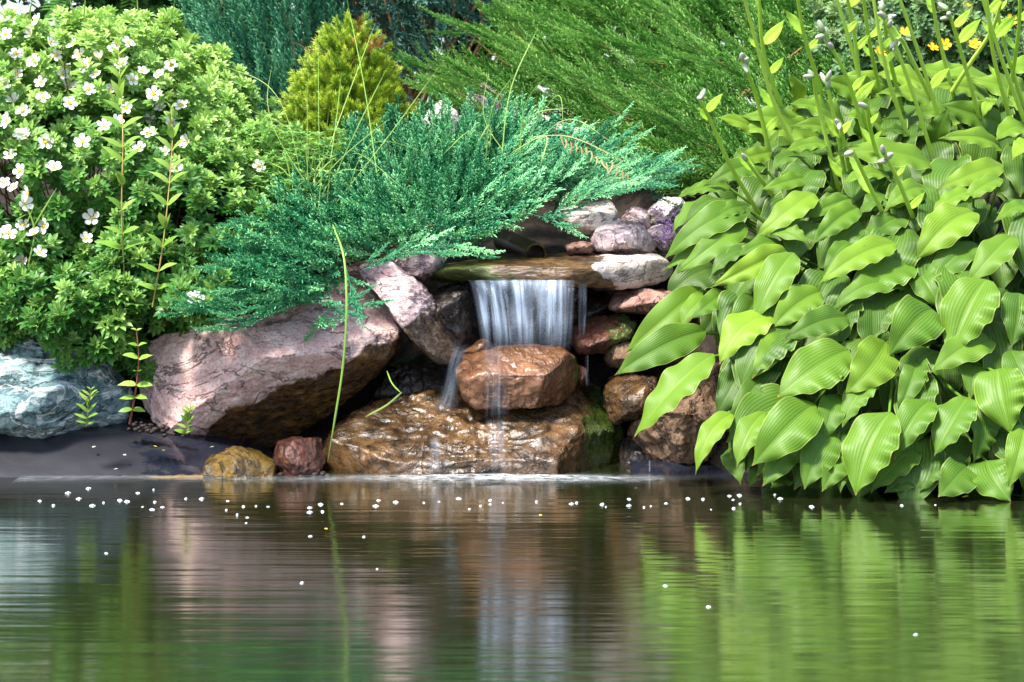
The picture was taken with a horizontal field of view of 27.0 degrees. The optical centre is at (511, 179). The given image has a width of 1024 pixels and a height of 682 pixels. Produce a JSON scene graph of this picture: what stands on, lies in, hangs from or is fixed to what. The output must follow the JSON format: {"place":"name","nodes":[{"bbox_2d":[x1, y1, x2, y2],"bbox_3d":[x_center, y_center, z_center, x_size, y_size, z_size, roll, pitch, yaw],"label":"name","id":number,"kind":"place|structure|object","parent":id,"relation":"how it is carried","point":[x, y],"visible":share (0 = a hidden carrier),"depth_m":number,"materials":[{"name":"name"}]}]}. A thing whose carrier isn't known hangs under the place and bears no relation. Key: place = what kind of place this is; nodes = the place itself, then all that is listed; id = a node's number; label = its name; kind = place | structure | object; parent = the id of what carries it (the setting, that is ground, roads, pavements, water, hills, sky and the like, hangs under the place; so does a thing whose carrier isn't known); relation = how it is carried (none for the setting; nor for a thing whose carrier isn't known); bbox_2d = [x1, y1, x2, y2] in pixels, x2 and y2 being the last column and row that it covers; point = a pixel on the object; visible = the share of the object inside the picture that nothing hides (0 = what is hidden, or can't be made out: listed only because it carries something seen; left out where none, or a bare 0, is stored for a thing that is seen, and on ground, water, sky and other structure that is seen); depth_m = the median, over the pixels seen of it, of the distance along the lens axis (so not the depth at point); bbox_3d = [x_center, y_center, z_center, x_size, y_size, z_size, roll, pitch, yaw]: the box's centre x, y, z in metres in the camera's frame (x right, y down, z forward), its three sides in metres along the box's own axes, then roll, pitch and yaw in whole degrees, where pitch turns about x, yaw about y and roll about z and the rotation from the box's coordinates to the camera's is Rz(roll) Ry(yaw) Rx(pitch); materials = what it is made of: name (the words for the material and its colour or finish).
{"place":"outdoors","nodes":[
{"label":"outdoors","id":0,"kind":"place"},
{"bbox_2d":[97,37,144,272],"bbox_3d":[-0.982,-0.070,5.244,0.114,0.588,0.410,0,0,-17],"label":"weed","id":1,"kind":"object","parent":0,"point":[118,89],"visible":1,"depth_m":5.10,"materials":[{"name":"green plant"}]},
{"bbox_2d":[137,103,187,306],"bbox_3d":[-0.830,0.057,5.146,0.120,0.495,0.270,0,0,0],"label":"weed","id":2,"kind":"object","parent":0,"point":[163,219],"visible":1,"depth_m":5.07,"materials":[{"name":"green plant"}]},
{"bbox_2d":[228,117,349,203],"bbox_3d":[-0.587,-0.040,5.538,0.345,0.250,0.356,0,0,0],"label":"shrub","id":3,"kind":"object","parent":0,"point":[290,151],"visible":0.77,"depth_m":5.54,"materials":[{"name":"green plant"}]},
{"bbox_2d":[227,2,433,213],"bbox_3d":[-0.470,-0.188,5.521,0.488,0.623,0.769,0,0,-25],"label":"grass clump","id":4,"kind":"object","parent":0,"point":[347,169],"visible":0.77,"depth_m":5.47,"materials":[{"name":"green plant"}]},
{"bbox_2d":[0,128,1006,471],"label":"ground","id":5,"kind":"structure","parent":0,"point":[548,236],"depth_m":5.82,"materials":[{"name":"soil"}]},
{"bbox_2d":[0,4,312,382],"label":"cinquefoil shrub","id":6,"kind":"object","parent":5,"relation":"on","point":[69,285],"visible":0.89,"depth_m":5.29,"materials":[{"name":"green plant"}]},
{"bbox_2d":[22,188,56,264],"bbox_3d":[-1.168,0.118,5.190,0.071,0.194,0.145,0,0,-34],"label":"grass clump","id":7,"kind":"object","parent":6,"relation":"on","point":[33,227],"visible":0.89,"depth_m":5.16,"materials":[{"name":"green plant"}]},
{"bbox_2d":[17,0,183,88],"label":"grass clump","id":8,"kind":"object","parent":6,"relation":"on","point":[61,61],"visible":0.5,"depth_m":5.59,"materials":[{"name":"green plant"}]},
{"bbox_2d":[0,0,372,127],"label":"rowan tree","id":9,"kind":"object","parent":5,"relation":"on","point":[148,5],"visible":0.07,"depth_m":8.29,"materials":[{"name":"green plant"}]},
{"bbox_2d":[151,0,360,134],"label":"upright juniper","id":10,"kind":"object","parent":5,"relation":"on","point":[273,52],"visible":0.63,"depth_m":7.29,"materials":[{"name":"green plant"}]},
{"bbox_2d":[27,0,646,83],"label":"broadleaf tree","id":11,"kind":"object","parent":5,"relation":"on","point":[139,4],"visible":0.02,"depth_m":11.40,"materials":[{"name":"green plant"}]},
{"bbox_2d":[277,9,419,157],"bbox_3d":[-0.537,-0.285,6.732,0.525,0.510,0.501,0,0,-43],"label":"dwarf spruce","id":12,"kind":"object","parent":5,"relation":"on","point":[339,58],"visible":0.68,"depth_m":6.64,"materials":[{"name":"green plant"}]},
{"bbox_2d":[315,0,525,121],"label":"grey juniper","id":13,"kind":"object","parent":5,"relation":"on","point":[396,31],"visible":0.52,"depth_m":7.59,"materials":[{"name":"green plant"}]},
{"bbox_2d":[423,100,460,138],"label":"rock","id":14,"kind":"object","parent":5,"relation":"on","point":[455,114],"visible":0.16,"depth_m":6.14,"materials":[{"name":"beige stone"}]},
{"bbox_2d":[462,83,503,132],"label":"rock","id":15,"kind":"object","parent":5,"relation":"on","point":[496,105],"visible":0.15,"depth_m":6.37,"materials":[{"name":"grey stone"}]},
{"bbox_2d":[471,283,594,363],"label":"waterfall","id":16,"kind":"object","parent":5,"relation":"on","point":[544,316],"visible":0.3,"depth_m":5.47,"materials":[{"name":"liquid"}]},
{"bbox_2d":[603,372,658,424],"bbox_3d":[0.300,0.540,5.251,0.154,0.128,0.257,0,0,0],"label":"rock","id":17,"kind":"object","parent":5,"relation":"on","point":[625,395],"visible":0.78,"depth_m":5.18,"materials":[{"name":"brown stone"}]},
{"bbox_2d":[603,341,630,368],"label":"rock","id":18,"kind":"object","parent":17,"relation":"on","point":[615,356],"visible":0.5,"depth_m":5.25,"materials":[{"name":"brown stone"}]},
{"bbox_2d":[618,435,645,466],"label":"rock","id":19,"kind":"object","parent":5,"relation":"on","point":[629,448],"visible":0.4,"depth_m":5.22,"materials":[{"name":"black stone"}]},
{"bbox_2d":[381,0,915,123],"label":"broadleaf tree","id":20,"kind":"object","parent":5,"relation":"on","point":[474,46],"visible":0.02,"depth_m":11.70,"materials":[{"name":"green plant"}]},
{"bbox_2d":[647,196,684,224],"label":"rock","id":21,"kind":"object","parent":5,"relation":"on","point":[665,205],"visible":0.51,"depth_m":5.72,"materials":[{"name":"beige stone"}]},
{"bbox_2d":[371,0,1023,197],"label":"arching juniper","id":22,"kind":"object","parent":5,"relation":"on","point":[586,88],"visible":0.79,"depth_m":6.54,"materials":[{"name":"green plant"}]},
{"bbox_2d":[615,0,1023,501],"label":"hosta","id":23,"kind":"object","parent":5,"relation":"on","point":[865,179],"visible":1,"depth_m":4.98,"materials":[{"name":"green plant"}]},
{"bbox_2d":[627,0,1017,97],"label":"broadleaf tree","id":24,"kind":"object","parent":5,"relation":"on","point":[799,61],"visible":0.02,"depth_m":11.07,"materials":[{"name":"green plant"}]},
{"bbox_2d":[801,0,1023,137],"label":"cinquefoil shrub","id":25,"kind":"object","parent":5,"relation":"on","point":[921,16],"visible":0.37,"depth_m":6.50,"materials":[{"name":"green plant"}]},
{"bbox_2d":[0,0,1014,130],"label":"sky","id":26,"kind":"structure","parent":0,"point":[25,9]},
{"bbox_2d":[0,457,1023,681],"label":"pond water","id":27,"kind":"structure","parent":0,"point":[833,585],"depth_m":3.71,"materials":[{"name":"green liquid"}]},
{"bbox_2d":[0,416,273,477],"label":"pond liner","id":28,"kind":"object","parent":27,"relation":"in","point":[73,454],"visible":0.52,"depth_m":5.08,"materials":[{"name":"black rubber"}]},
{"bbox_2d":[0,336,133,438],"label":"boulder","id":29,"kind":"object","parent":28,"relation":"on","point":[40,397],"visible":0.69,"depth_m":5.11,"materials":[{"name":"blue stone"}]},
{"bbox_2d":[74,387,98,426],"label":"seedling","id":30,"kind":"object","parent":28,"relation":"on","point":[84,397],"visible":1,"depth_m":4.97,"materials":[{"name":"green plant"}]},
{"bbox_2d":[118,328,152,423],"bbox_3d":[-0.883,0.463,4.980,0.095,0.231,0.063,0,0,38],"label":"weed","id":31,"kind":"object","parent":28,"relation":"on","point":[136,384],"visible":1,"depth_m":4.98,"materials":[{"name":"green plant"}]},
{"bbox_2d":[138,264,401,447],"bbox_3d":[-0.604,0.446,5.339,0.659,0.462,0.538,0,0,0],"label":"boulder","id":32,"kind":"object","parent":28,"relation":"on","point":[269,382],"visible":0.72,"depth_m":5.17,"materials":[{"name":"pink stone"}]},
{"bbox_2d":[174,403,195,433],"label":"seedling","id":33,"kind":"object","parent":32,"relation":"on","point":[187,416],"visible":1,"depth_m":4.98,"materials":[{"name":"green plant"}]},
{"bbox_2d":[358,260,462,366],"bbox_3d":[-0.252,0.330,5.277,0.261,0.264,0.285,0,0,0],"label":"boulder","id":34,"kind":"object","parent":32,"relation":"on","point":[414,312],"visible":0.92,"depth_m":5.18,"materials":[{"name":"stone"}]},
{"bbox_2d":[395,243,447,282],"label":"rock","id":35,"kind":"object","parent":34,"relation":"on","point":[422,267],"visible":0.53,"depth_m":5.29,"materials":[{"name":"stone"}]},
{"bbox_2d":[156,85,700,342],"bbox_3d":[-0.317,0.076,5.463,1.444,0.690,1.034,0,0,-33],"label":"creeping juniper","id":36,"kind":"object","parent":32,"relation":"on","point":[473,195],"visible":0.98,"depth_m":5.37,"materials":[{"name":"green plant"}]},
{"bbox_2d":[268,147,332,203],"bbox_3d":[-0.542,-0.011,5.453,0.175,0.154,0.081,0,0,25],"label":"grass clump","id":37,"kind":"object","parent":36,"relation":"on","point":[319,170],"visible":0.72,"depth_m":5.45,"materials":[{"name":"green plant"}]},
{"bbox_2d":[328,225,347,457],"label":"long grass","id":38,"kind":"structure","parent":36,"relation":"hanging from","point":[345,334],"depth_m":4.90,"materials":[{"name":"green plant"}]},
{"bbox_2d":[448,28,610,170],"bbox_3d":[0.010,-0.212,5.492,0.350,0.381,0.384,0,0,43],"label":"grass clump","id":39,"kind":"object","parent":36,"relation":"on","point":[522,119],"visible":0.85,"depth_m":5.57,"materials":[{"name":"green plant"}]},
{"bbox_2d":[535,134,630,180],"bbox_3d":[0.158,-0.054,5.389,0.284,0.118,0.089,0,0,31],"label":"dry grass head","id":40,"kind":"object","parent":36,"relation":"on","point":[606,166],"visible":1,"depth_m":5.36},
{"bbox_2d":[202,446,276,478],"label":"rock","id":41,"kind":"object","parent":27,"relation":"in","point":[236,462],"visible":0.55,"depth_m":5.01,"materials":[{"name":"stone"}]},
{"bbox_2d":[273,436,325,476],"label":"rock","id":42,"kind":"object","parent":27,"relation":"in","point":[294,456],"visible":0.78,"depth_m":5.04,"materials":[{"name":"red stone"}]},
{"bbox_2d":[322,377,624,477],"bbox_3d":[-0.101,0.665,5.313,0.779,0.328,0.618,0,0,0],"label":"boulder","id":43,"kind":"object","parent":27,"relation":"in","point":[449,431],"visible":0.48,"depth_m":5.11,"materials":[{"name":"brown stone"}]},
{"bbox_2d":[366,371,401,416],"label":"long grass","id":44,"kind":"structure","parent":43,"relation":"on","point":[384,406],"depth_m":5.01,"materials":[{"name":"green plant"}]},
{"bbox_2d":[365,351,456,404],"bbox_3d":[-0.251,0.511,5.469,0.249,0.144,0.272,0,0,0],"label":"rock","id":45,"kind":"object","parent":43,"relation":"on","point":[417,371],"visible":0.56,"depth_m":5.37,"materials":[{"name":"black stone"}]},
{"bbox_2d":[454,344,578,409],"bbox_3d":[0.012,0.483,5.233,0.307,0.160,0.288,0,0,0],"label":"boulder","id":46,"kind":"object","parent":43,"relation":"on","point":[517,376],"visible":0.98,"depth_m":5.12,"materials":[{"name":"orange stone"}]},
{"bbox_2d":[428,282,481,350],"bbox_3d":[-0.148,0.344,5.345,0.143,0.176,0.236,0,0,0],"label":"rock","id":47,"kind":"object","parent":46,"relation":"on","point":[457,305],"visible":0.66,"depth_m":5.27,"materials":[{"name":"black stone"}]},
{"bbox_2d":[462,338,491,353],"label":"rock","id":48,"kind":"object","parent":46,"relation":"on","point":[480,345],"visible":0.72,"depth_m":5.24,"materials":[{"name":"orange stone"}]},
{"bbox_2d":[576,364,589,387],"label":"rock","id":49,"kind":"object","parent":43,"relation":"on","point":[583,379],"visible":0.62,"depth_m":5.26,"materials":[{"name":"red stone"}]},
{"bbox_2d":[571,313,636,355],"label":"rock","id":50,"kind":"object","parent":49,"relation":"on","point":[601,334],"visible":0.98,"depth_m":5.27,"materials":[{"name":"red stone"}]},
{"bbox_2d":[575,290,615,324],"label":"rock","id":51,"kind":"object","parent":50,"relation":"on","point":[591,304],"visible":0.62,"depth_m":5.43,"materials":[{"name":"black stone"}]},
{"bbox_2d":[608,287,671,314],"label":"rock","id":52,"kind":"object","parent":50,"relation":"on","point":[642,300],"visible":0.57,"depth_m":5.29,"materials":[{"name":"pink stone"}]},
{"bbox_2d":[440,473,562,477],"bbox_3d":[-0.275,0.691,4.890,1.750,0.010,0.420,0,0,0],"label":"splash foam","id":53,"kind":"object","parent":27,"relation":"on","point":[518,477],"visible":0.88,"depth_m":4.95,"materials":[{"name":"white"}]},
{"bbox_2d":[629,458,748,476],"bbox_3d":[0.433,0.737,5.153,0.298,0.137,0.432,0,0,0],"label":"pond liner","id":54,"kind":"object","parent":27,"relation":"in","point":[645,467],"visible":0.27,"depth_m":5.07,"materials":[{"name":"black rubber"}]},
{"bbox_2d":[627,360,728,464],"bbox_3d":[0.434,0.571,5.233,0.300,0.266,0.411,0,0,0],"label":"boulder","id":55,"kind":"object","parent":54,"relation":"on","point":[671,436],"visible":0.38,"depth_m":5.09,"materials":[{"name":"brown stone"}]},
{"bbox_2d":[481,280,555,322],"bbox_3d":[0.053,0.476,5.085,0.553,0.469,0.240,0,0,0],"label":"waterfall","id":56,"kind":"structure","parent":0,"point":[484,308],"depth_m":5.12,"materials":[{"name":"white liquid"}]},
{"bbox_2d":[430,252,672,289],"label":"ledge slab","id":57,"kind":"structure","parent":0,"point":[610,271],"depth_m":5.25,"materials":[{"name":"beige stone"}]},
{"bbox_2d":[493,229,546,256],"bbox_3d":[0.019,0.181,5.689,0.060,0.087,0.354,0,0,-14],"label":"water pipe","id":58,"kind":"object","parent":57,"relation":"on","point":[511,243],"visible":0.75,"depth_m":5.65,"materials":[{"name":"black plastic"}]},
{"bbox_2d":[565,241,593,254],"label":"rock","id":59,"kind":"object","parent":57,"relation":"on","point":[578,247],"visible":1,"depth_m":5.42,"materials":[{"name":"red stone"}]},
{"bbox_2d":[590,218,657,253],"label":"rock","id":60,"kind":"object","parent":57,"relation":"on","point":[617,236],"visible":0.92,"depth_m":5.44,"materials":[{"name":"grey stone"}]},
{"bbox_2d":[552,200,618,236],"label":"rock","id":61,"kind":"object","parent":60,"relation":"on","point":[591,216],"visible":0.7,"depth_m":5.51,"materials":[{"name":"beige stone"}]},
{"bbox_2d":[619,206,650,228],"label":"rock","id":62,"kind":"object","parent":60,"relation":"on","point":[634,214],"visible":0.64,"depth_m":5.61,"materials":[{"name":"stone"}]},
{"bbox_2d":[647,224,678,253],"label":"rock","id":63,"kind":"object","parent":57,"relation":"on","point":[659,249],"visible":0.45,"depth_m":5.53,"materials":[{"name":"purple stone"}]},
{"bbox_2d":[647,200,685,247],"bbox_3d":[0.409,0.122,5.480,0.122,0.152,0.176,0,0,21],"label":"purple flower patch","id":64,"kind":"object","parent":57,"relation":"on","point":[673,217],"visible":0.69,"depth_m":5.46,"materials":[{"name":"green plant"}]}
]}

